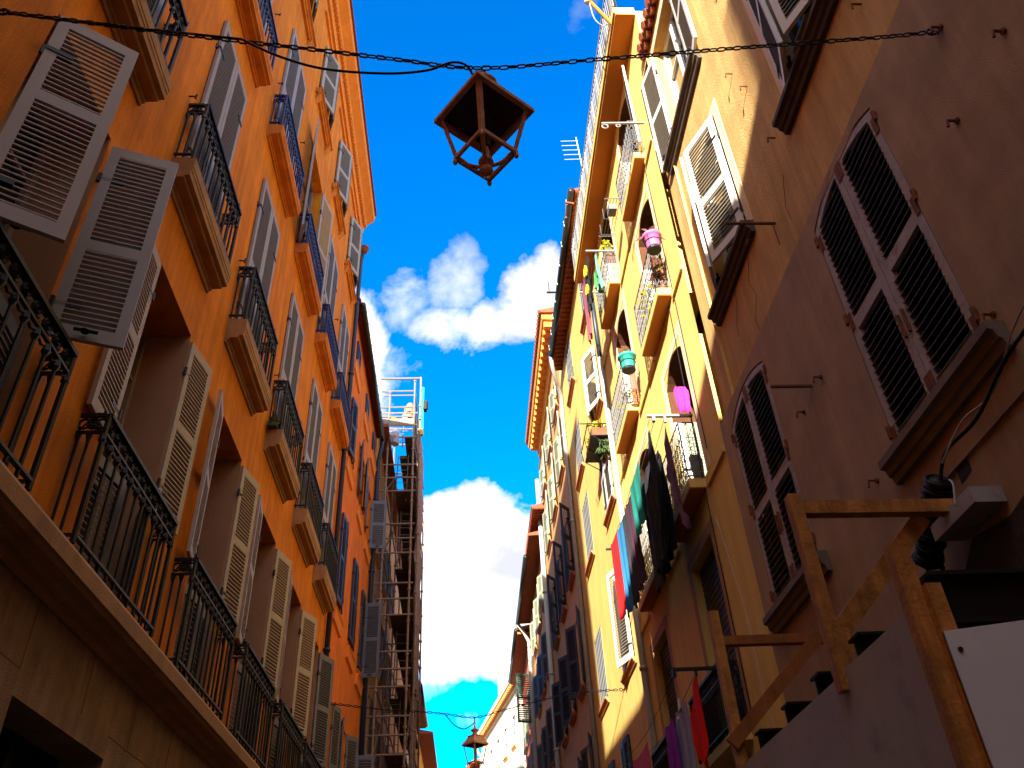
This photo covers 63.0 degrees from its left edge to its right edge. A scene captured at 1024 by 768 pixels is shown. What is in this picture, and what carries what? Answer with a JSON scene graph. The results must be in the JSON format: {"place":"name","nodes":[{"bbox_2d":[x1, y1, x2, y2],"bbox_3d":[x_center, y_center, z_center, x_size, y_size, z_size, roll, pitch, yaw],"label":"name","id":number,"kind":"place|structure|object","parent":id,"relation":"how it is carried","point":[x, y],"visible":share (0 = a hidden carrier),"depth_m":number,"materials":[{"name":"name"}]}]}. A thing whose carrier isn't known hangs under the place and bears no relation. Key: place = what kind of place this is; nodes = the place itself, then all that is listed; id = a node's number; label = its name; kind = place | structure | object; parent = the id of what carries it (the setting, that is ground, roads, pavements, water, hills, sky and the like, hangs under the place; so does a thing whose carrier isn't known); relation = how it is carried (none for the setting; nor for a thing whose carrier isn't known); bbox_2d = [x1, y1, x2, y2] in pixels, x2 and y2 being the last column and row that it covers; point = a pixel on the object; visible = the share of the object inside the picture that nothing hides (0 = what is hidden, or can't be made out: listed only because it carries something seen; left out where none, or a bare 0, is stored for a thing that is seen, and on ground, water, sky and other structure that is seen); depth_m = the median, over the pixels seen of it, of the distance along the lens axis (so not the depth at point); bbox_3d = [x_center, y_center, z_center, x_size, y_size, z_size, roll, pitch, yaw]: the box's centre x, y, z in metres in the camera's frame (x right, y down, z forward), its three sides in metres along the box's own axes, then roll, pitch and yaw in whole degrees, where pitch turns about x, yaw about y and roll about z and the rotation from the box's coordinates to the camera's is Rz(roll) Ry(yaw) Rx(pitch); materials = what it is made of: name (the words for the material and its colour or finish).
{"place":"outdoors","nodes":[
{"label":"outdoors","id":0,"kind":"place"},
{"bbox_2d":[358,423,402,767],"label":"ochre house","id":1,"kind":"structure","parent":0,"point":[371,680],"depth_m":28.95,"materials":[{"name":"paint"}]},
{"bbox_2d":[405,683,427,764],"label":"slate eaved house","id":2,"kind":"structure","parent":0,"point":[423,721],"depth_m":42.08,"materials":[{"name":"brown paint"}]},
{"bbox_2d":[415,729,437,767],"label":"red eaved house","id":3,"kind":"structure","parent":0,"point":[427,756],"depth_m":47.90,"materials":[{"name":"paint"}]},
{"bbox_2d":[352,0,645,767],"label":"sky","id":4,"kind":"structure","parent":0,"point":[458,268],"materials":[{"name":"blue"}]},
{"bbox_2d":[508,624,537,767],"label":"red house","id":5,"kind":"structure","parent":0,"point":[518,676],"depth_m":40.89,"materials":[{"name":"paint"}]},
{"label":"ground","id":6,"kind":"structure","parent":0,"visible":0},
{"bbox_2d":[0,0,376,767],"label":"orange house","id":7,"kind":"structure","parent":6,"relation":"on","point":[184,222],"depth_m":8.14,"materials":[{"name":"paint"}]},
{"bbox_2d":[0,77,54,236],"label":"window","id":8,"kind":"structure","parent":7,"relation":"in","point":[10,230],"depth_m":6.27,"materials":[{"name":"brown glass"}]},
{"bbox_2d":[0,725,59,767],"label":"window","id":9,"kind":"structure","parent":7,"relation":"in","point":[16,751],"depth_m":5.86,"materials":[{"name":"glass"}]},
{"bbox_2d":[76,327,147,558],"bbox_3d":[-3.702,0.400,7.297,0.080,3.080,1.110,-1,-37,-3],"label":"window","id":10,"kind":"structure","parent":7,"relation":"in","point":[143,340],"depth_m":8.04,"materials":[{"name":"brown wood"}]},
{"bbox_2d":[184,49,216,156],"bbox_3d":[-3.625,-2.910,9.648,0.080,2.880,1.100,-1,-37,-3],"label":"window","id":11,"kind":"structure","parent":7,"relation":"in","point":[216,49],"depth_m":9.97,"materials":[{"name":"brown wood"}]},
{"bbox_2d":[234,207,257,318],"bbox_3d":[-3.721,-1.475,11.544,0.080,2.880,1.100,-1,-37,-3],"label":"window","id":12,"kind":"structure","parent":7,"relation":"in","point":[257,207],"depth_m":11.77,"materials":[{"name":"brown wood"}]},
{"bbox_2d":[267,413,285,428],"bbox_3d":[-3.394,0.568,12.080,0.287,0.232,0.513,-1,-37,-3],"label":"balcony plant","id":13,"kind":"object","parent":7,"relation":"on","point":[272,423],"visible":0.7,"depth_m":11.95,"materials":[{"name":"green plant"}]},
{"bbox_2d":[273,321,287,410],"bbox_3d":[-3.818,-0.040,13.441,0.080,2.880,1.100,-1,-37,-3],"label":"window","id":14,"kind":"structure","parent":7,"relation":"in","point":[287,321],"depth_m":13.97,"materials":[{"name":"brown wood"}]},
{"bbox_2d":[274,54,287,119],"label":"window","id":15,"kind":"structure","parent":7,"relation":"in","point":[287,54],"depth_m":14.24,"materials":[{"name":"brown wood"}]},
{"bbox_2d":[297,405,309,503],"bbox_3d":[-3.913,1.371,15.305,0.080,2.880,1.100,-1,-37,-3],"label":"window","id":16,"kind":"structure","parent":7,"relation":"in","point":[309,405],"depth_m":16.00,"materials":[{"name":"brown wood"}]},
{"bbox_2d":[302,180,313,242],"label":"window","id":17,"kind":"structure","parent":7,"relation":"in","point":[311,192],"depth_m":16.76,"materials":[{"name":"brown wood"}]},
{"bbox_2d":[0,8,938,70],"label":"hanging chain","id":18,"kind":"object","parent":7,"relation":"attached to","point":[44,17],"visible":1,"depth_m":5.05,"materials":[{"name":"black metal"}]},
{"bbox_2d":[14,13,472,74],"bbox_3d":[-1.641,-2.021,4.979,2.899,0.729,0.069,-1,-37,-3],"label":"lantern cable","id":19,"kind":"object","parent":18,"relation":"hanging from","point":[338,70],"visible":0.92,"depth_m":4.88,"materials":[{"name":"black rubber"}]},
{"bbox_2d":[434,69,534,185],"bbox_3d":[-0.156,-1.479,4.682,0.403,0.969,0.403,25,-45,-32],"label":"street lantern","id":20,"kind":"object","parent":18,"relation":"hanging from","point":[486,114],"visible":1,"depth_m":4.63,"materials":[{"name":"orange metal"}]},
{"bbox_2d":[322,299,386,767],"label":"orange house","id":21,"kind":"structure","parent":6,"relation":"on","point":[355,630],"depth_m":21.93,"materials":[{"name":"paint"}]},
{"bbox_2d":[331,688,623,718],"bbox_3d":[-0.745,6.537,17.226,6.639,0.522,0.623,-10,-37,9],"label":"hanging chain","id":22,"kind":"object","parent":21,"relation":"attached to","point":[473,716],"visible":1,"depth_m":17.32,"materials":[{"name":"black metal"}]},
{"bbox_2d":[445,714,474,728],"bbox_3d":[-1.072,6.972,17.262,0.624,0.317,0.023,-1,-37,-3],"label":"lantern cable","id":23,"kind":"object","parent":22,"relation":"hanging from","point":[457,726],"visible":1,"depth_m":17.22,"materials":[{"name":"metal"}]},
{"bbox_2d":[461,723,488,767],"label":"street lantern","id":24,"kind":"object","parent":23,"relation":"hanging from","point":[475,740],"visible":1,"depth_m":16.95,"materials":[{"name":"orange metal"}]},
{"bbox_2d":[468,680,525,767],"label":"white house","id":25,"kind":"structure","parent":6,"relation":"on","point":[501,733],"depth_m":48.71,"materials":[{"name":"paint"}]},
{"bbox_2d":[498,741,499,765],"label":"window","id":26,"kind":"structure","parent":25,"relation":"in","point":[498,741],"depth_m":50.35,"materials":[{"name":"stone"}]},
{"bbox_2d":[497,661,509,695],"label":"chimney tower","id":27,"kind":"structure","parent":25,"relation":"on","point":[503,673],"depth_m":55.86,"materials":[{"name":"white paint"}]},
{"bbox_2d":[505,729,507,755],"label":"window","id":28,"kind":"structure","parent":25,"relation":"in","point":[506,729],"depth_m":48.56,"materials":[{"name":"stone"}]},
{"bbox_2d":[513,716,515,743],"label":"window","id":29,"kind":"structure","parent":25,"relation":"in","point":[514,716],"depth_m":46.57,"materials":[{"name":"stone"}]},
{"bbox_2d":[515,502,561,767],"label":"brown house","id":30,"kind":"structure","parent":6,"relation":"on","point":[530,607],"depth_m":34.12,"materials":[{"name":"beige paint"}]},
{"bbox_2d":[525,307,594,767],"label":"building","id":31,"kind":"structure","parent":6,"relation":"on","point":[570,712],"depth_m":27.13,"materials":[{"name":"beige paint"}]},
{"bbox_2d":[548,187,652,767],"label":"cream house","id":32,"kind":"structure","parent":6,"relation":"on","point":[619,724],"depth_m":19.68,"materials":[{"name":"yellow paint"}]},
{"bbox_2d":[565,201,573,219],"bbox_3d":[1.357,-4.109,19.778,0.256,0.534,0.101,-1,-37,-3],"label":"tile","id":33,"kind":"object","parent":32,"relation":"attached to","point":[569,203],"visible":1,"depth_m":19.87,"materials":[{"name":"orange ceramic"}]},
{"bbox_2d":[583,418,609,459],"bbox_3d":[1.840,1.386,17.997,0.616,0.995,1.261,-1,-37,-3],"label":"window box","id":34,"kind":"object","parent":32,"relation":"attached to","point":[598,428],"visible":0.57,"depth_m":17.68,"materials":[{"name":"ceramic"}]},
{"bbox_2d":[597,365,601,396],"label":"window","id":35,"kind":"structure","parent":32,"relation":"in","point":[597,365],"depth_m":20.03,"materials":[{"name":"wood"}]},
{"bbox_2d":[629,617,634,655],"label":"window","id":36,"kind":"structure","parent":32,"relation":"in","point":[629,617],"depth_m":16.56,"materials":[{"name":"wood"}]},
{"bbox_2d":[571,0,789,767],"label":"yellow house","id":37,"kind":"structure","parent":6,"relation":"on","point":[667,343],"depth_m":12.93,"materials":[{"name":"paint"}]},
{"bbox_2d":[547,218,575,334],"bbox_3d":[1.252,-2.868,21.814,0.300,2.707,4.806,-1,-37,-3],"label":"gutter","id":38,"kind":"object","parent":37,"relation":"attached to","point":[565,281],"visible":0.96,"depth_m":20.58,"materials":[{"name":"brown metal"}]},
{"bbox_2d":[561,137,583,171],"bbox_3d":[1.375,-5.300,19.268,0.401,1.504,0.226,-1,-37,-3],"label":"television aerial","id":39,"kind":"object","parent":37,"relation":"attached to","point":[578,149],"visible":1,"depth_m":19.21,"materials":[{"name":"silver metal"}]},
{"bbox_2d":[579,250,613,292],"bbox_3d":[1.743,-2.310,17.275,0.580,0.031,1.230,-1,-37,-3],"label":"drying frame","id":40,"kind":"object","parent":37,"relation":"attached to","point":[594,251],"visible":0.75,"depth_m":16.80,"materials":[{"name":"metal"}]},
{"bbox_2d":[582,279,592,343],"bbox_3d":[1.518,-1.514,16.943,0.088,1.550,0.540,-1,-37,-3],"label":"shirt","id":41,"kind":"object","parent":40,"relation":"hanging from","point":[589,325],"visible":0.84,"depth_m":16.72,"materials":[{"name":"pink fabric"}]},
{"bbox_2d":[583,255,593,312],"bbox_3d":[1.515,-2.013,16.646,0.109,1.150,0.623,-1,-37,-3],"label":"shirt","id":42,"kind":"object","parent":40,"relation":"hanging from","point":[589,292],"visible":1,"depth_m":16.55,"materials":[{"name":"multicoloured fabric"}]},
{"bbox_2d":[594,268,598,291],"bbox_3d":[1.601,-1.993,16.055,0.085,0.439,0.388,-1,-37,-3],"label":"cloth","id":43,"kind":"object","parent":40,"relation":"hanging from","point":[596,281],"visible":1,"depth_m":15.96,"materials":[{"name":"green fabric"}]},
{"bbox_2d":[594,253,604,292],"bbox_3d":[1.705,-2.201,16.444,0.094,1.136,0.420,-1,-37,-3],"label":"cloth","id":44,"kind":"object","parent":40,"relation":"hanging from","point":[600,288],"visible":0.88,"depth_m":16.23,"materials":[{"name":"fabric"}]},
{"bbox_2d":[584,0,610,25],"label":"street lamp","id":45,"kind":"object","parent":37,"relation":"attached to","point":[596,8],"visible":1,"depth_m":14.94,"materials":[{"name":"white metal"}]},
{"bbox_2d":[599,239,612,254],"bbox_3d":[1.922,-2.738,16.924,0.337,0.289,0.359,-1,-37,-3],"label":"balcony plant","id":46,"kind":"object","parent":37,"relation":"on","point":[607,243],"visible":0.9,"depth_m":16.87,"materials":[{"name":"yellow plant"}]},
{"bbox_2d":[598,198,618,236],"bbox_3d":[1.896,-3.092,16.023,0.366,0.298,0.974,-1,-37,-3],"label":"balcony railing","id":47,"kind":"object","parent":37,"relation":"attached to","point":[612,210],"visible":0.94,"depth_m":15.82,"materials":[{"name":"white metal"}]},
{"bbox_2d":[601,122,643,128],"bbox_3d":[1.823,-4.244,13.722,0.722,0.162,0.035,-1,-37,-3],"label":"laundry arm","id":48,"kind":"object","parent":37,"relation":"attached to","point":[619,123],"visible":1,"depth_m":13.74},
{"bbox_2d":[615,383,631,417],"bbox_3d":[2.087,0.399,15.265,0.297,0.534,0.770,-1,-37,-3],"label":"balcony plant","id":49,"kind":"object","parent":37,"relation":"on","point":[630,402],"visible":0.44,"depth_m":15.17,"materials":[{"name":"yellow plant"}]},
{"bbox_2d":[618,348,636,374],"bbox_3d":[2.016,-0.401,14.395,0.375,0.424,0.350,-1,-37,-3],"label":"flower pot","id":50,"kind":"object","parent":37,"relation":"on","point":[626,359],"visible":1,"depth_m":14.30,"materials":[{"name":"teal ceramic"}]},
{"bbox_2d":[634,224,664,255],"bbox_3d":[2.079,-2.093,12.451,0.398,0.461,0.404,-28,-43,29],"label":"flower pot","id":51,"kind":"object","parent":37,"relation":"on","point":[651,237],"visible":1,"depth_m":12.29,"materials":[{"name":"pink plastic"}]},
{"bbox_2d":[635,267,665,319],"bbox_3d":[2.183,-1.387,12.995,0.357,0.646,1.002,-1,-37,-3],"label":"balcony plant","id":52,"kind":"object","parent":37,"relation":"on","point":[646,291],"visible":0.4,"depth_m":13.12,"materials":[{"name":"yellow plant"}]},
{"bbox_2d":[648,263,667,288],"bbox_3d":[2.186,-1.565,12.586,0.328,0.533,0.284,-1,-37,-3],"label":"balcony plant","id":53,"kind":"object","parent":37,"relation":"on","point":[658,276],"visible":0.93,"depth_m":12.56,"materials":[{"name":"red plant"}]},
{"bbox_2d":[647,414,692,422],"bbox_3d":[2.139,0.469,11.301,0.620,0.125,0.060,-1,-37,-3],"label":"laundry arm","id":54,"kind":"object","parent":37,"relation":"attached to","point":[654,416],"visible":1,"depth_m":11.31},
{"bbox_2d":[610,418,663,548],"bbox_3d":[1.879,1.701,12.865,0.208,0.104,4.000,-1,-37,-3],"label":"clothes line","id":55,"kind":"object","parent":54,"relation":"attached to","point":[642,463],"visible":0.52,"depth_m":11.88,"materials":[{"name":"plastic"}]},
{"bbox_2d":[611,531,626,619],"bbox_3d":[1.742,3.118,13.625,0.042,1.390,0.630,0,-37,-4],"label":"towel","id":56,"kind":"object","parent":55,"relation":"hanging from","point":[620,591],"visible":1,"depth_m":13.62,"materials":[{"name":"red fabric"}]},
{"bbox_2d":[617,521,633,617],"bbox_3d":[1.779,2.908,13.234,0.065,1.469,0.551,-1,-37,-3],"label":"towel","id":57,"kind":"object","parent":55,"relation":"hanging from","point":[625,568],"visible":0.95,"depth_m":13.14,"materials":[{"name":"blue fabric"}]},
{"bbox_2d":[622,508,639,608],"bbox_3d":[1.808,2.639,12.812,0.084,1.509,0.550,-3,-37,-1],"label":"shirt","id":58,"kind":"object","parent":55,"relation":"hanging from","point":[635,596],"visible":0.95,"depth_m":12.71,"materials":[{"name":"grey fabric"}]},
{"bbox_2d":[626,494,646,592],"bbox_3d":[1.830,2.318,12.421,0.096,1.450,0.583,-1,-37,-3],"label":"shirt","id":59,"kind":"object","parent":55,"relation":"hanging from","point":[639,566],"visible":0.86,"depth_m":12.29,"materials":[{"name":"fabric"}]},
{"bbox_2d":[630,462,646,536],"bbox_3d":[1.824,1.678,12.096,0.066,0.860,0.750,-1,-37,-3],"label":"towel","id":60,"kind":"object","parent":55,"relation":"hanging from","point":[639,511],"visible":1,"depth_m":12.09,"materials":[{"name":"teal fabric"}]},
{"bbox_2d":[645,430,667,575],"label":"trousers","id":61,"kind":"object","parent":55,"relation":"hanging from","point":[652,498],"visible":1,"depth_m":11.08,"materials":[{"name":"black fabric"}]},
{"bbox_2d":[641,447,671,592],"bbox_3d":[1.985,1.877,11.604,0.093,1.756,1.207,-1,-37,-2],"label":"jacket","id":62,"kind":"object","parent":55,"relation":"hanging from","point":[660,580],"visible":0.39,"depth_m":11.35,"materials":[{"name":"grey fabric"}]},
{"bbox_2d":[656,450,677,560],"bbox_3d":[2.066,1.781,11.622,0.120,1.543,1.198,-2,-37,-2],"label":"sweatshirt","id":63,"kind":"object","parent":55,"relation":"hanging from","point":[671,530],"visible":0.26,"depth_m":11.15,"materials":[{"name":"black fabric"}]},
{"bbox_2d":[664,425,691,528],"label":"leggings","id":64,"kind":"object","parent":55,"relation":"hanging from","point":[673,482],"visible":1,"depth_m":10.79,"materials":[{"name":"fabric"}]},
{"bbox_2d":[674,387,690,412],"bbox_3d":[2.289,0.205,11.238,0.200,0.416,0.062,-1,-37,-3],"label":"towel","id":65,"kind":"object","parent":37,"relation":"hanging from","point":[681,394],"visible":1,"depth_m":11.23,"materials":[{"name":"pink fabric"}]},
{"bbox_2d":[695,309,700,326],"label":"window","id":66,"kind":"structure","parent":37,"relation":"in","point":[698,318],"depth_m":12.96,"materials":[{"name":"black glass"}]},
{"bbox_2d":[671,666,729,677],"bbox_3d":[2.204,3.318,9.650,0.720,0.108,0.060,-1,-37,-3],"label":"laundry arm","id":67,"kind":"object","parent":37,"relation":"attached to","point":[680,669],"visible":0.91,"depth_m":9.64},
{"bbox_2d":[617,675,694,767],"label":"clothes line","id":68,"kind":"object","parent":67,"relation":"attached to","point":[655,716],"visible":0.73,"depth_m":10.64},
{"bbox_2d":[633,742,651,767],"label":"cloth","id":69,"kind":"object","parent":68,"relation":"hanging from","point":[643,760],"visible":1,"depth_m":11.58,"materials":[{"name":"fabric"}]},
{"bbox_2d":[665,717,682,767],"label":"shirt","id":70,"kind":"object","parent":68,"relation":"hanging from","point":[673,752],"visible":1,"depth_m":10.31,"materials":[{"name":"purple fabric"}]},
{"bbox_2d":[677,698,681,718],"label":"socks","id":71,"kind":"object","parent":68,"relation":"hanging from","point":[679,705],"visible":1,"depth_m":10.15,"materials":[{"name":"grey fabric"}]},
{"bbox_2d":[675,700,697,767],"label":"shirt","id":72,"kind":"object","parent":68,"relation":"hanging from","point":[685,738],"visible":0.99,"depth_m":9.91,"materials":[{"name":"grey fabric"}]},
{"bbox_2d":[690,677,708,767],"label":"shirt","id":73,"kind":"object","parent":68,"relation":"hanging from","point":[700,734],"visible":1,"depth_m":9.51,"materials":[{"name":"red fabric"}]},
{"bbox_2d":[716,518,771,727],"bbox_3d":[2.559,2.722,9.047,0.062,3.102,0.515,-6,-37,4],"label":"drainpipe","id":74,"kind":"object","parent":37,"relation":"attached to","point":[746,617],"visible":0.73,"depth_m":9.05,"materials":[{"name":"brown metal"}]},
{"bbox_2d":[636,0,1023,701],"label":"pink house","id":75,"kind":"structure","parent":6,"relation":"on","point":[856,212],"depth_m":6.71,"materials":[{"name":"pink paint"}]},
{"bbox_2d":[662,8,685,105],"bbox_3d":[2.531,-4.729,12.356,0.080,2.330,1.140,-1,-37,-3],"label":"window","id":76,"kind":"structure","parent":75,"relation":"in","point":[674,65],"depth_m":12.84,"materials":[{"name":"white paint"}]},
{"bbox_2d":[704,138,745,264],"bbox_3d":[2.693,-2.156,10.203,0.080,2.060,1.200,-1,-37,-3],"label":"window","id":77,"kind":"structure","parent":75,"relation":"in","point":[725,254],"depth_m":10.58,"materials":[{"name":"white paint"}]},
{"bbox_2d":[754,377,800,563],"bbox_3d":[2.785,0.952,8.533,0.035,2.365,1.280,-1,-37,-3],"label":"shutter","id":78,"kind":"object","parent":75,"relation":"in","point":[781,448],"depth_m":8.72,"materials":[{"name":"wood"}]},
{"bbox_2d":[765,0,810,61],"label":"window","id":79,"kind":"structure","parent":75,"relation":"in","point":[794,35],"depth_m":8.31,"materials":[{"name":"white paint"}]},
{"bbox_2d":[706,493,1023,767],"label":"support frame","id":80,"kind":"object","parent":75,"relation":"attached to","point":[932,676],"visible":0.98,"depth_m":3.88,"materials":[{"name":"wood"}]},
{"bbox_2d":[833,130,969,416],"bbox_3d":[2.904,-0.867,6.195,0.035,2.445,1.270,-1,-37,-3],"label":"window","id":81,"kind":"structure","parent":75,"relation":"in","point":[962,322],"depth_m":6.12,"materials":[{"name":"glass"}]},
{"bbox_2d":[911,328,1023,570],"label":"cable coil","id":82,"kind":"object","parent":75,"relation":"attached to","point":[928,554],"visible":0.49,"depth_m":5.19,"materials":[{"name":"black rubber"}]},
{"bbox_2d":[941,304,1023,505],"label":"grey wire","id":83,"kind":"object","parent":82,"relation":"attached to","point":[993,391],"visible":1,"depth_m":4.88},
{"bbox_2d":[930,486,1007,541],"bbox_3d":[2.713,0.779,4.984,0.198,0.100,0.500,-1,-37,-3],"label":"cable box","id":84,"kind":"object","parent":75,"relation":"attached to","point":[970,513],"visible":1,"depth_m":4.90,"materials":[{"name":"grey plastic"}]},
{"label":"road","id":85,"kind":"structure","parent":0,"visible":0},
{"bbox_2d":[366,377,427,767],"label":"scaffold","id":86,"kind":"object","parent":85,"relation":"on","point":[406,624],"visible":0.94,"depth_m":27.28,"materials":[{"name":"metal"}]},
{"bbox_2d":[388,430,399,446],"bbox_3d":[-4.012,1.868,28.430,0.384,0.607,0.415,-1,-37,-3],"label":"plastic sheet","id":87,"kind":"object","parent":86,"relation":"attached to","point":[393,439],"visible":1,"depth_m":28.30,"materials":[{"name":"white plastic"}]},
{"bbox_2d":[405,403,413,418],"bbox_3d":[-3.615,1.041,29.592,0.360,0.820,0.344,-1,-37,-3],"label":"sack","id":88,"kind":"object","parent":86,"relation":"on","point":[409,409],"visible":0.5,"depth_m":29.51,"materials":[{"name":"white fabric"}]}
]}

